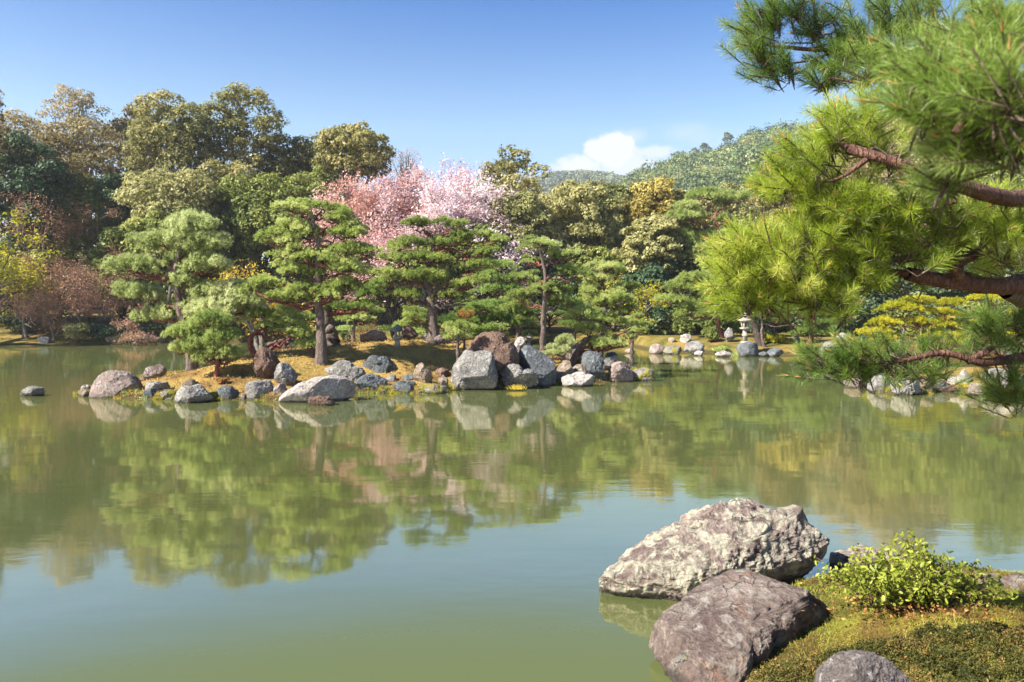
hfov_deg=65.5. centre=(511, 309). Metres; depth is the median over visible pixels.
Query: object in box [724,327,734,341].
rock
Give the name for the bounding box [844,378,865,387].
rock
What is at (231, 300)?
pine tree
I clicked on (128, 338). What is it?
shrub
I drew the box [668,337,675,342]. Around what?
rock
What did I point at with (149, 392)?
rock
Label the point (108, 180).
evergreen tree
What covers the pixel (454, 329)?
pine tree
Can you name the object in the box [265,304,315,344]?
pine tree
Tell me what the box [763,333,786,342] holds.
shrub
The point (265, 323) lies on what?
pine tree
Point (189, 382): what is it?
rock
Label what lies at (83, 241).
understory tree
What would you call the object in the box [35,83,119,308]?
zelkova tree
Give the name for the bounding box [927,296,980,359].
pine tree
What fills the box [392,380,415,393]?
rock
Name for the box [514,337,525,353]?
rock
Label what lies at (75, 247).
bare maple
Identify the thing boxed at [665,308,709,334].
hedge shrub
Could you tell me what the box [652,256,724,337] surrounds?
pine tree
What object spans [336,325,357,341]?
sapling
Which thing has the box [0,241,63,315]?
understory tree
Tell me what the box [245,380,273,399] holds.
rock
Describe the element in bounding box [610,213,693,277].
broadleaf tree
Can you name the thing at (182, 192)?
evergreen oak
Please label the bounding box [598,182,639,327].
broadleaf tree
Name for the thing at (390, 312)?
cherry tree
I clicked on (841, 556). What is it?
rock
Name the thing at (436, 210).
cherry tree
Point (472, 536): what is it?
pond water
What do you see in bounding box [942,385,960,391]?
rock
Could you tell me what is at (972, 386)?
rock
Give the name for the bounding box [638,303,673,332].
hedge shrub
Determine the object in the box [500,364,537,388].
rock
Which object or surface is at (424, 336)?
rock
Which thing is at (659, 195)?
broadleaf tree
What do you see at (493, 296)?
understory tree
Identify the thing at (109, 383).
rock
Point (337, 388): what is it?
rock
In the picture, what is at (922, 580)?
leafy bush
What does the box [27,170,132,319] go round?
evergreen tree
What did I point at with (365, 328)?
sapling
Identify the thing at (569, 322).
pine tree
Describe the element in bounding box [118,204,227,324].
evergreen tree
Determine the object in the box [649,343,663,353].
rock
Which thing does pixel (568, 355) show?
rock
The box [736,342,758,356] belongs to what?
rock
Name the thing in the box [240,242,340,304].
understory tree
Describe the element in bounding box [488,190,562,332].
camphor tree
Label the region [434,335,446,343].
rock
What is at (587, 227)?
camphor tree
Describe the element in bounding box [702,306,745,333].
hedge shrub
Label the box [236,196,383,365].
pine tree
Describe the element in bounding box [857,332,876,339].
shrub
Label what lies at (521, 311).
pine tree
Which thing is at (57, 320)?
shrub
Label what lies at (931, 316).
hedge shrub
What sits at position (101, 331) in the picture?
shrub
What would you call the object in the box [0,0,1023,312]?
sky
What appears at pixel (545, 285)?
pine tree
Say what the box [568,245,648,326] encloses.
understory tree
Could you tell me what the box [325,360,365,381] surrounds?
rock
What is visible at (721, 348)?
shrub
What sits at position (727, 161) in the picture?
hill woods
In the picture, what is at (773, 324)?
pine tree
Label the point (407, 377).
rock
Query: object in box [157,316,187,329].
shrub
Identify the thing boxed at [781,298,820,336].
pine tree
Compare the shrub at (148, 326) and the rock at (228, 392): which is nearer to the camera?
the rock at (228, 392)
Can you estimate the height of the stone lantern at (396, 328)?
0.883 m
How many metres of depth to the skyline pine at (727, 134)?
458.76 m
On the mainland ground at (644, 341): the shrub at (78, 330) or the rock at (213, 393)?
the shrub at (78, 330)
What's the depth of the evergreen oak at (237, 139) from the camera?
70.91 m
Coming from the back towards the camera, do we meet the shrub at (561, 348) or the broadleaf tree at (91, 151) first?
the broadleaf tree at (91, 151)
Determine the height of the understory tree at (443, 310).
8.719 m
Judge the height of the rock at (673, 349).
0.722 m
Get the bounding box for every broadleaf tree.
[0,89,24,201]
[0,108,85,235]
[29,114,133,218]
[97,100,162,307]
[253,132,327,281]
[282,134,354,199]
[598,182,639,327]
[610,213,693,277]
[611,175,708,250]
[689,180,765,246]
[740,156,815,223]
[756,205,809,243]
[788,140,907,251]
[852,113,945,204]
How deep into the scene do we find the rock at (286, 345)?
29.69 m
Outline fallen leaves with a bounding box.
[757,570,1018,674]
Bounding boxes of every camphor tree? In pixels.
[309,120,396,325]
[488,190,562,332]
[537,178,629,263]
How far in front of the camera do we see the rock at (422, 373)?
24.43 m
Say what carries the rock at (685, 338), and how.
on the mainland ground at (644, 341)
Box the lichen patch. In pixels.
[673,652,687,666]
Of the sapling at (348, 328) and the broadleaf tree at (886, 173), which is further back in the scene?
the broadleaf tree at (886, 173)
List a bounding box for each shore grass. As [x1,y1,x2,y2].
[73,370,609,400]
[865,380,1013,393]
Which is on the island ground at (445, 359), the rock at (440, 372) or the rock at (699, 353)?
the rock at (440, 372)
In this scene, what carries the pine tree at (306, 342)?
on the island ground at (445, 359)
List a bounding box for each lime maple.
[0,203,82,339]
[595,273,674,333]
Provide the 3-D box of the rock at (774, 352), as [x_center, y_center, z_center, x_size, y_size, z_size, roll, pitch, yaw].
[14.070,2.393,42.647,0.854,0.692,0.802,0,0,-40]
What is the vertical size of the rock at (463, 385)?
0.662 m
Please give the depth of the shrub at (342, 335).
61.38 m
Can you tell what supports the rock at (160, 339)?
on the mainland ground at (644, 341)
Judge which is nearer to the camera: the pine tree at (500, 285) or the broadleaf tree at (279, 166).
the pine tree at (500, 285)
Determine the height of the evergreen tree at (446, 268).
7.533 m
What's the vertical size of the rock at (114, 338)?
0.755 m
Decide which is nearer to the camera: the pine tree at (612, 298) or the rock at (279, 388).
the rock at (279, 388)
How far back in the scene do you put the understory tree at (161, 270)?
63.01 m
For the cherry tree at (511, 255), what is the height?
15.802 m
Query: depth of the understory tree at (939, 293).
57.62 m
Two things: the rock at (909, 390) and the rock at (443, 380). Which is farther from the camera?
the rock at (443, 380)
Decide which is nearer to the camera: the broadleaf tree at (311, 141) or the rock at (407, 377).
the rock at (407, 377)
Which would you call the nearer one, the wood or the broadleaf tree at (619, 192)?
the broadleaf tree at (619, 192)
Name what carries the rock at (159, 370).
on the island ground at (445, 359)
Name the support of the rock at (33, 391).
in the pond water
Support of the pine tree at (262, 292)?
on the island ground at (445, 359)
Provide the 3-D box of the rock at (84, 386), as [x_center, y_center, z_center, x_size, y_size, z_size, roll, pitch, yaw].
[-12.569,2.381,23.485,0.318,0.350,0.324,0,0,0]
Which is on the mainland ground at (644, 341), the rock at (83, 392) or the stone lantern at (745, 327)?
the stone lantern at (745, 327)
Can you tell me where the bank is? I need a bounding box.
[752,563,1023,681]
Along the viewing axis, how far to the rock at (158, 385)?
22.77 m
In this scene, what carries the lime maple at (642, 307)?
on the mainland ground at (644, 341)
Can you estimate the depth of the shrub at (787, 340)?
46.71 m
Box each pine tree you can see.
[99,207,269,370]
[160,308,245,377]
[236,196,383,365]
[238,305,301,356]
[246,279,284,346]
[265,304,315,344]
[289,324,315,357]
[323,276,389,346]
[332,297,385,342]
[375,214,509,344]
[391,305,439,335]
[437,296,521,336]
[441,319,476,360]
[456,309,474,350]
[466,258,541,332]
[496,295,546,340]
[504,234,594,351]
[520,318,540,346]
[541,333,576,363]
[548,296,603,341]
[558,303,638,366]
[576,259,642,357]
[608,312,653,364]
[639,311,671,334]
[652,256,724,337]
[661,185,751,330]
[688,0,1023,439]
[742,288,765,345]
[759,299,801,346]
[759,315,783,333]
[778,287,851,349]
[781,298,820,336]
[853,294,960,353]
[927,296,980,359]
[954,323,1020,368]
[964,293,1023,351]
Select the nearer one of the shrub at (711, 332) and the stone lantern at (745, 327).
the stone lantern at (745, 327)
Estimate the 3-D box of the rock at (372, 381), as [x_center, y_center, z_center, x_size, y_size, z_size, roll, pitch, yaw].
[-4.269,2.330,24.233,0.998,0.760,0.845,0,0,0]
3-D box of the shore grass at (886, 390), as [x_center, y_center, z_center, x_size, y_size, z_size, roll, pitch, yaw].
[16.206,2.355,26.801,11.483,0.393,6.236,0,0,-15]
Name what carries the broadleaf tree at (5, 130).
on the mainland ground at (644, 341)
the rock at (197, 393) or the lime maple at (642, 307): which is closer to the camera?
the rock at (197, 393)
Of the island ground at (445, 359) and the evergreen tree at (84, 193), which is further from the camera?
the evergreen tree at (84, 193)
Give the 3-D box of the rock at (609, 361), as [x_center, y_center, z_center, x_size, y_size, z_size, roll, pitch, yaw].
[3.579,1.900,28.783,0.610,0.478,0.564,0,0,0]
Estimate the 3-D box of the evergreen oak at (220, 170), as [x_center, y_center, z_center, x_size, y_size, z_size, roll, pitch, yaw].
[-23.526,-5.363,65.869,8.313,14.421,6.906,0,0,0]
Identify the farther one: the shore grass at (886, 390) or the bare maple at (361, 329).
the bare maple at (361, 329)
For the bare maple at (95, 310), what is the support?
on the mainland ground at (644, 341)
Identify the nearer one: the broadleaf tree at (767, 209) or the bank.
the bank
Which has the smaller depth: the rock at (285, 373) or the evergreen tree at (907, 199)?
the rock at (285, 373)
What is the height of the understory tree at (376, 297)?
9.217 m
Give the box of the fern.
[507,384,527,389]
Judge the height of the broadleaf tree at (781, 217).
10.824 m
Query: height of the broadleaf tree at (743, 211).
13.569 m
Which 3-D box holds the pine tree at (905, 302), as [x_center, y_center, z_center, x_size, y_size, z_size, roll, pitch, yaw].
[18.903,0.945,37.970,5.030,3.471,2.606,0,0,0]
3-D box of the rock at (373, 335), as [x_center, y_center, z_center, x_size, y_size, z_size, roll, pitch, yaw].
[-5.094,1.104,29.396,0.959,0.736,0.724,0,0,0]
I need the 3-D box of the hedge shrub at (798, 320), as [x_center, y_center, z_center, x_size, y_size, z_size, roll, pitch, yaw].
[19.593,0.596,52.215,3.675,2.467,3.062,0,0,0]
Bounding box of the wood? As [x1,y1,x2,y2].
[0,207,1006,315]
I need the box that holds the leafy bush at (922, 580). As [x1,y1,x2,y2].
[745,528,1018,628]
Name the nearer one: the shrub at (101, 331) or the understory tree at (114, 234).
the shrub at (101, 331)
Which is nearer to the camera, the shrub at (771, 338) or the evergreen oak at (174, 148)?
the shrub at (771, 338)
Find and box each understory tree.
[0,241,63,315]
[1,222,108,318]
[72,226,167,325]
[124,252,217,318]
[201,226,274,327]
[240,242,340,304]
[307,236,397,318]
[379,245,464,318]
[458,267,538,319]
[498,246,581,330]
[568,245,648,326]
[619,259,700,316]
[673,252,726,308]
[840,262,917,326]
[881,247,978,328]
[942,254,1023,322]
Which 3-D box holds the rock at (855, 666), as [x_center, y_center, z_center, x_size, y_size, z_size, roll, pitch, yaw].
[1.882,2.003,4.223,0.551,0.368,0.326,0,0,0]
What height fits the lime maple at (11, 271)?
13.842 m
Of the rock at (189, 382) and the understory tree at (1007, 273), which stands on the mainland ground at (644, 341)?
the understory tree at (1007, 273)
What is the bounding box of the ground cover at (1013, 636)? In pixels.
[744,621,1023,681]
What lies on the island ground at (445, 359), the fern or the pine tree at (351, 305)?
the pine tree at (351, 305)
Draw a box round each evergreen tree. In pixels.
[0,130,79,315]
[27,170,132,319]
[86,170,148,320]
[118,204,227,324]
[208,171,293,329]
[232,180,324,333]
[282,162,358,322]
[322,241,379,340]
[381,245,461,327]
[429,219,513,298]
[431,240,494,312]
[860,185,975,255]
[949,131,1023,261]
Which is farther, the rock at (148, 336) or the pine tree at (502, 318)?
the rock at (148, 336)
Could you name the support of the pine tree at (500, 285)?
on the island ground at (445, 359)
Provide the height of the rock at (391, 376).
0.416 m
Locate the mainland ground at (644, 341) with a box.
[0,302,995,355]
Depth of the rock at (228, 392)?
22.07 m
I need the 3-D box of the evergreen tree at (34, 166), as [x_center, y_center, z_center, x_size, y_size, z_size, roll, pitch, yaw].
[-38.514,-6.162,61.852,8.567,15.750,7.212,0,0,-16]
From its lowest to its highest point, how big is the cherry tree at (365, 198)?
13.798 m
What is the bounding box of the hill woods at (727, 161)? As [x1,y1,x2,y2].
[585,118,1023,218]
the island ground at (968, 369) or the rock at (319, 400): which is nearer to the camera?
the rock at (319, 400)
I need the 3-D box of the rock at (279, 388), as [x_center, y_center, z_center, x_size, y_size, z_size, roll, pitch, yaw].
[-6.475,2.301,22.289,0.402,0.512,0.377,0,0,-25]
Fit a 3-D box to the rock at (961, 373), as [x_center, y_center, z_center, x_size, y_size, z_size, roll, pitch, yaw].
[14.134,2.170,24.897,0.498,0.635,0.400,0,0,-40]
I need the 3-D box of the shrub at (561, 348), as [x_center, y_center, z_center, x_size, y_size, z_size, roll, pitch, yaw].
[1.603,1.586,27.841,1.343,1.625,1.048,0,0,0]
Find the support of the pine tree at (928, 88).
on the bank
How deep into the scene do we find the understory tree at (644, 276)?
57.94 m
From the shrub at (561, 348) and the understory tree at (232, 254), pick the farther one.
the understory tree at (232, 254)
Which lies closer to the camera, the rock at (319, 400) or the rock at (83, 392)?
the rock at (319, 400)
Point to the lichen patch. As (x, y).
(681, 657)
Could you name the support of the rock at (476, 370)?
on the island ground at (445, 359)
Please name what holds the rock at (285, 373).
on the island ground at (445, 359)
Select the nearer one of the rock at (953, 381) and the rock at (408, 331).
the rock at (953, 381)
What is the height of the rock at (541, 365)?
1.521 m
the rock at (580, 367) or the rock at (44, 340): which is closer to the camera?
the rock at (580, 367)
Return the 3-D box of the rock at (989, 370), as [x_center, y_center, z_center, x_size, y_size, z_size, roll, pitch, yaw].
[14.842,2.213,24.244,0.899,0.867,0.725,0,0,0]
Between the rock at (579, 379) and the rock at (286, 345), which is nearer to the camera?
the rock at (579, 379)
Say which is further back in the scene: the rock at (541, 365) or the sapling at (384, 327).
the sapling at (384, 327)
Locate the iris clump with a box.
[728,349,738,355]
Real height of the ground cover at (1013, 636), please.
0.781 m
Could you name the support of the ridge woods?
on the far ridge
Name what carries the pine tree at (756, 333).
on the mainland ground at (644, 341)
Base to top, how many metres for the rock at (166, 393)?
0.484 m
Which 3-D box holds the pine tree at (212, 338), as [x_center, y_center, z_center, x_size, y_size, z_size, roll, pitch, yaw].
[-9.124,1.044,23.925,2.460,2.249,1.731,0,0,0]
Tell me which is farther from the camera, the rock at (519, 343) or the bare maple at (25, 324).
the bare maple at (25, 324)
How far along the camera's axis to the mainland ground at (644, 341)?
57.94 m
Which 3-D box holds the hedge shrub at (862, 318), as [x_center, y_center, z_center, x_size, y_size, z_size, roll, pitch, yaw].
[22.306,0.272,52.332,3.710,3.033,3.254,0,0,0]
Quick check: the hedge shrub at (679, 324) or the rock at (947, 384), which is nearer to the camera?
the rock at (947, 384)
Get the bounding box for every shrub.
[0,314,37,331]
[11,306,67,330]
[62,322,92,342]
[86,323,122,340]
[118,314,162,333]
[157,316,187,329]
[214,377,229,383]
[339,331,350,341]
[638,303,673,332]
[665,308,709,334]
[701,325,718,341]
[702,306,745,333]
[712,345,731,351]
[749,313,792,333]
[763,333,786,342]
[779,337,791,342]
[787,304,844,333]
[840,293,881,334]
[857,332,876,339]
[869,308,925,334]
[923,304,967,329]
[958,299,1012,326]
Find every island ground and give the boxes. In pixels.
[78,337,635,400]
[880,365,1023,393]
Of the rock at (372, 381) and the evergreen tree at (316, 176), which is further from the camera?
the evergreen tree at (316, 176)
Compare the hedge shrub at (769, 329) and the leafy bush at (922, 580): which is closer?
the leafy bush at (922, 580)
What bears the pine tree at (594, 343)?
on the island ground at (445, 359)
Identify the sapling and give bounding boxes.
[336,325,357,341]
[355,325,376,330]
[375,325,391,330]
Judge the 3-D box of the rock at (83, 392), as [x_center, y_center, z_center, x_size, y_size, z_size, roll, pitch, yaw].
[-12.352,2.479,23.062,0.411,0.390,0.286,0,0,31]
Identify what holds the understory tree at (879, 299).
on the mainland ground at (644, 341)
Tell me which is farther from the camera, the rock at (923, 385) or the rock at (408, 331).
the rock at (408, 331)
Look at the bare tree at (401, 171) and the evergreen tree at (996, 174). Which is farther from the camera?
the bare tree at (401, 171)
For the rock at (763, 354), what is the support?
in the pond water
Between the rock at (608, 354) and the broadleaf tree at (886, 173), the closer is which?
the rock at (608, 354)
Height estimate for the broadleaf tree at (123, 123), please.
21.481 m
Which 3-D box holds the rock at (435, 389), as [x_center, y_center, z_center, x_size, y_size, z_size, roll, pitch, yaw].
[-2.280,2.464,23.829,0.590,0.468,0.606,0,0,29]
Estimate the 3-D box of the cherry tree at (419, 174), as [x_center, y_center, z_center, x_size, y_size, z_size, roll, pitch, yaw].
[-11.231,-5.211,67.611,15.394,13.698,17.784,0,0,-22]
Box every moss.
[753,561,1023,671]
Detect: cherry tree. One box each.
[296,160,480,320]
[298,165,427,325]
[319,206,443,338]
[358,152,524,300]
[367,174,508,322]
[399,156,573,318]
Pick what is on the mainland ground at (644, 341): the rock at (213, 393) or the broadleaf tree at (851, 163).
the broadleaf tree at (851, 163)
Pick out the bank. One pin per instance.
(848, 622)
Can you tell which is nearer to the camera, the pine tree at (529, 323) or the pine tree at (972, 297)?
the pine tree at (529, 323)
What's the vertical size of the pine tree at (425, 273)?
4.766 m
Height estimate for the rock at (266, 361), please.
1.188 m
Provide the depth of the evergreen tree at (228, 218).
62.22 m
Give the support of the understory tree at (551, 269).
on the mainland ground at (644, 341)
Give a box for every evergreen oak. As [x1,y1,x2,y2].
[110,166,226,300]
[118,88,226,310]
[182,81,290,272]
[183,158,259,325]
[467,144,552,320]
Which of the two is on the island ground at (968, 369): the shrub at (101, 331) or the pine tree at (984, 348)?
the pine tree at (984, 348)
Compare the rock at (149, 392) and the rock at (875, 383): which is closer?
the rock at (149, 392)
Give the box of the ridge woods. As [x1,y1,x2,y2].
[519,169,623,206]
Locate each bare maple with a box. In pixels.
[0,188,157,322]
[0,278,65,338]
[17,294,94,340]
[23,254,102,322]
[69,280,167,330]
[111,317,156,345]
[344,315,387,341]
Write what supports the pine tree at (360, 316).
on the island ground at (445, 359)
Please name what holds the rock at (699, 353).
in the pond water
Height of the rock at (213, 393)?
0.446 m
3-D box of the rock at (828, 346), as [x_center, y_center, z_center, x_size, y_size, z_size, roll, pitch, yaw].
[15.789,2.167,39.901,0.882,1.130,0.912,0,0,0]
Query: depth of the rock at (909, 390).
23.27 m
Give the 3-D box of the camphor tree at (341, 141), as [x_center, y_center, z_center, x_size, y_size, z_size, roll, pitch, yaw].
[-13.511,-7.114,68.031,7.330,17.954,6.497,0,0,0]
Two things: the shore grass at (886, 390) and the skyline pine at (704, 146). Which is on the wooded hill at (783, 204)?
the skyline pine at (704, 146)
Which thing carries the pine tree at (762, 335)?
on the mainland ground at (644, 341)
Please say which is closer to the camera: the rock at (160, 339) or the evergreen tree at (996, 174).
the rock at (160, 339)
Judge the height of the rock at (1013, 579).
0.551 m
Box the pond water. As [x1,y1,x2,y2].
[0,342,1023,681]
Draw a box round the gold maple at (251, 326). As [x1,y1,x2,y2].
[187,259,323,350]
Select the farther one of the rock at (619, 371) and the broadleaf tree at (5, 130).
the broadleaf tree at (5, 130)
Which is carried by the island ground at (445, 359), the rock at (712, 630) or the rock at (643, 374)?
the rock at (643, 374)
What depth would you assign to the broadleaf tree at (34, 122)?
70.74 m
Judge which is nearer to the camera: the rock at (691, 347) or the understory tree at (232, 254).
the rock at (691, 347)
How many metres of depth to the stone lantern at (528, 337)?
29.44 m
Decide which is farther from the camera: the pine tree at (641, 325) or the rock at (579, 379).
the pine tree at (641, 325)
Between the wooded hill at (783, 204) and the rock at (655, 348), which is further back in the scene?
the wooded hill at (783, 204)
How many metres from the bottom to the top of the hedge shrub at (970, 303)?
2.567 m
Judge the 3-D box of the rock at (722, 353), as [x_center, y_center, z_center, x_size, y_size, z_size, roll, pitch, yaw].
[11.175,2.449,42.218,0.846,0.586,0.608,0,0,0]
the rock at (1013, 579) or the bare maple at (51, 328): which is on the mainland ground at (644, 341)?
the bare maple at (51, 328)
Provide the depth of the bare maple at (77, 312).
57.35 m
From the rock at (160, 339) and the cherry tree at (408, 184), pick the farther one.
the cherry tree at (408, 184)
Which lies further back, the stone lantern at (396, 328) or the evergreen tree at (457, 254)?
the evergreen tree at (457, 254)
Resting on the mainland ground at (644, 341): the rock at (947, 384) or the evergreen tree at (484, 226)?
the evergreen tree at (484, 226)
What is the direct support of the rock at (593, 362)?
on the island ground at (445, 359)
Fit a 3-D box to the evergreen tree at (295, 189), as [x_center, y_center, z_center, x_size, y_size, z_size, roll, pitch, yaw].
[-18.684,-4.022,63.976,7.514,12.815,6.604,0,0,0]
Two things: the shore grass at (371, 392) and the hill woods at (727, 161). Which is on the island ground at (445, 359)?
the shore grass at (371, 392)
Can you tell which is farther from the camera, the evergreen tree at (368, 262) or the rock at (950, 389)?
the evergreen tree at (368, 262)
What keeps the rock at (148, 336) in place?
on the mainland ground at (644, 341)
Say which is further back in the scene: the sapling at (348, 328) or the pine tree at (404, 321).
the sapling at (348, 328)
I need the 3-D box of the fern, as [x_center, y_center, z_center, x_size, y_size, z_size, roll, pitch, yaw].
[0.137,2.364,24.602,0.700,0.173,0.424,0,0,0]
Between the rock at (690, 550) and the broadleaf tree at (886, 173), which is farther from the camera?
the broadleaf tree at (886, 173)
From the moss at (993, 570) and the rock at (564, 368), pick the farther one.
the rock at (564, 368)
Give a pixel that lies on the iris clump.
(736, 353)
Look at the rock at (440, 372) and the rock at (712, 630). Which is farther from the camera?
the rock at (440, 372)
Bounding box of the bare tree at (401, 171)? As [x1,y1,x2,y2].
[389,147,423,304]
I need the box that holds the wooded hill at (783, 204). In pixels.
[535,141,1023,309]
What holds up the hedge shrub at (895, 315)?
on the mainland ground at (644, 341)
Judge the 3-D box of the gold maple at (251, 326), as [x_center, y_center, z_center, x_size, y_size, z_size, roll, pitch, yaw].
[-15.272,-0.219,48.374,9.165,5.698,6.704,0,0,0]
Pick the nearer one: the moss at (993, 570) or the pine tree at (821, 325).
the moss at (993, 570)
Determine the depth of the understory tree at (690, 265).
60.73 m
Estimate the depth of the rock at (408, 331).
29.56 m
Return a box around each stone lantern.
[392,324,402,348]
[524,333,533,344]
[738,313,752,342]
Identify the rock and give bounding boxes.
[20,386,45,395]
[37,336,49,343]
[78,389,89,396]
[81,384,90,388]
[89,370,142,397]
[110,334,120,341]
[140,334,153,341]
[140,364,166,380]
[143,388,159,398]
[145,381,170,390]
[154,337,164,341]
[160,389,174,400]
[174,384,212,402]
[181,379,198,385]
[209,391,217,396]
[217,385,238,398]
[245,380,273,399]
[252,347,279,378]
[267,339,293,350]
[273,383,286,394]
[274,362,296,385]
[278,375,355,402]
[308,395,334,405]
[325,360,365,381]
[355,373,387,389]
[360,330,386,342]
[362,355,395,372]
[386,374,395,381]
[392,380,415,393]
[401,325,417,338]
[403,374,413,380]
[413,362,432,382]
[422,333,427,340]
[424,384,446,393]
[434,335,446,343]
[435,367,449,376]
[438,375,447,386]
[451,350,497,389]
[459,378,467,389]
[466,331,519,377]
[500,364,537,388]
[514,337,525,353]
[519,345,556,386]
[556,360,573,380]
[561,371,594,386]
[562,343,582,359]
[572,364,590,373]
[581,350,606,379]
[599,497,829,600]
[604,356,618,367]
[605,352,616,357]
[608,361,632,381]
[632,367,654,380]
[648,569,828,681]
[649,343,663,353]
[663,345,681,353]
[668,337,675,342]
[680,334,691,342]
[683,340,704,353]
[694,350,703,355]
[715,350,730,356]
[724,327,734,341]
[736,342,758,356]
[759,351,768,356]
[766,348,783,356]
[814,650,911,681]
[819,342,834,356]
[829,544,896,569]
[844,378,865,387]
[867,373,889,391]
[890,378,920,394]
[920,379,934,392]
[935,381,949,389]
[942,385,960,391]
[947,377,959,383]
[957,369,970,383]
[967,383,984,395]
[976,573,1023,590]
[985,368,1011,386]
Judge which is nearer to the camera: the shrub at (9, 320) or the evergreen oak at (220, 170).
the shrub at (9, 320)
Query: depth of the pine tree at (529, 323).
29.95 m
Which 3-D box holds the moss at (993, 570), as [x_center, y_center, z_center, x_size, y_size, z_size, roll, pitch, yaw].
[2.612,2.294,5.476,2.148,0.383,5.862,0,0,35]
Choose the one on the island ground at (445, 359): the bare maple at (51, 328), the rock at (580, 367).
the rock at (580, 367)
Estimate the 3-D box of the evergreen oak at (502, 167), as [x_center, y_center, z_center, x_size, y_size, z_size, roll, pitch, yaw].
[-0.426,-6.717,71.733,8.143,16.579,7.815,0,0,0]
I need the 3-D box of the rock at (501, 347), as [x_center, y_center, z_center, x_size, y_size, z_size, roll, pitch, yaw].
[-0.646,1.478,26.300,1.996,1.549,1.474,0,0,41]
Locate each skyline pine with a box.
[699,143,712,149]
[722,132,734,141]
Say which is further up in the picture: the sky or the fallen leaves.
the sky
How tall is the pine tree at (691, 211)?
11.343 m

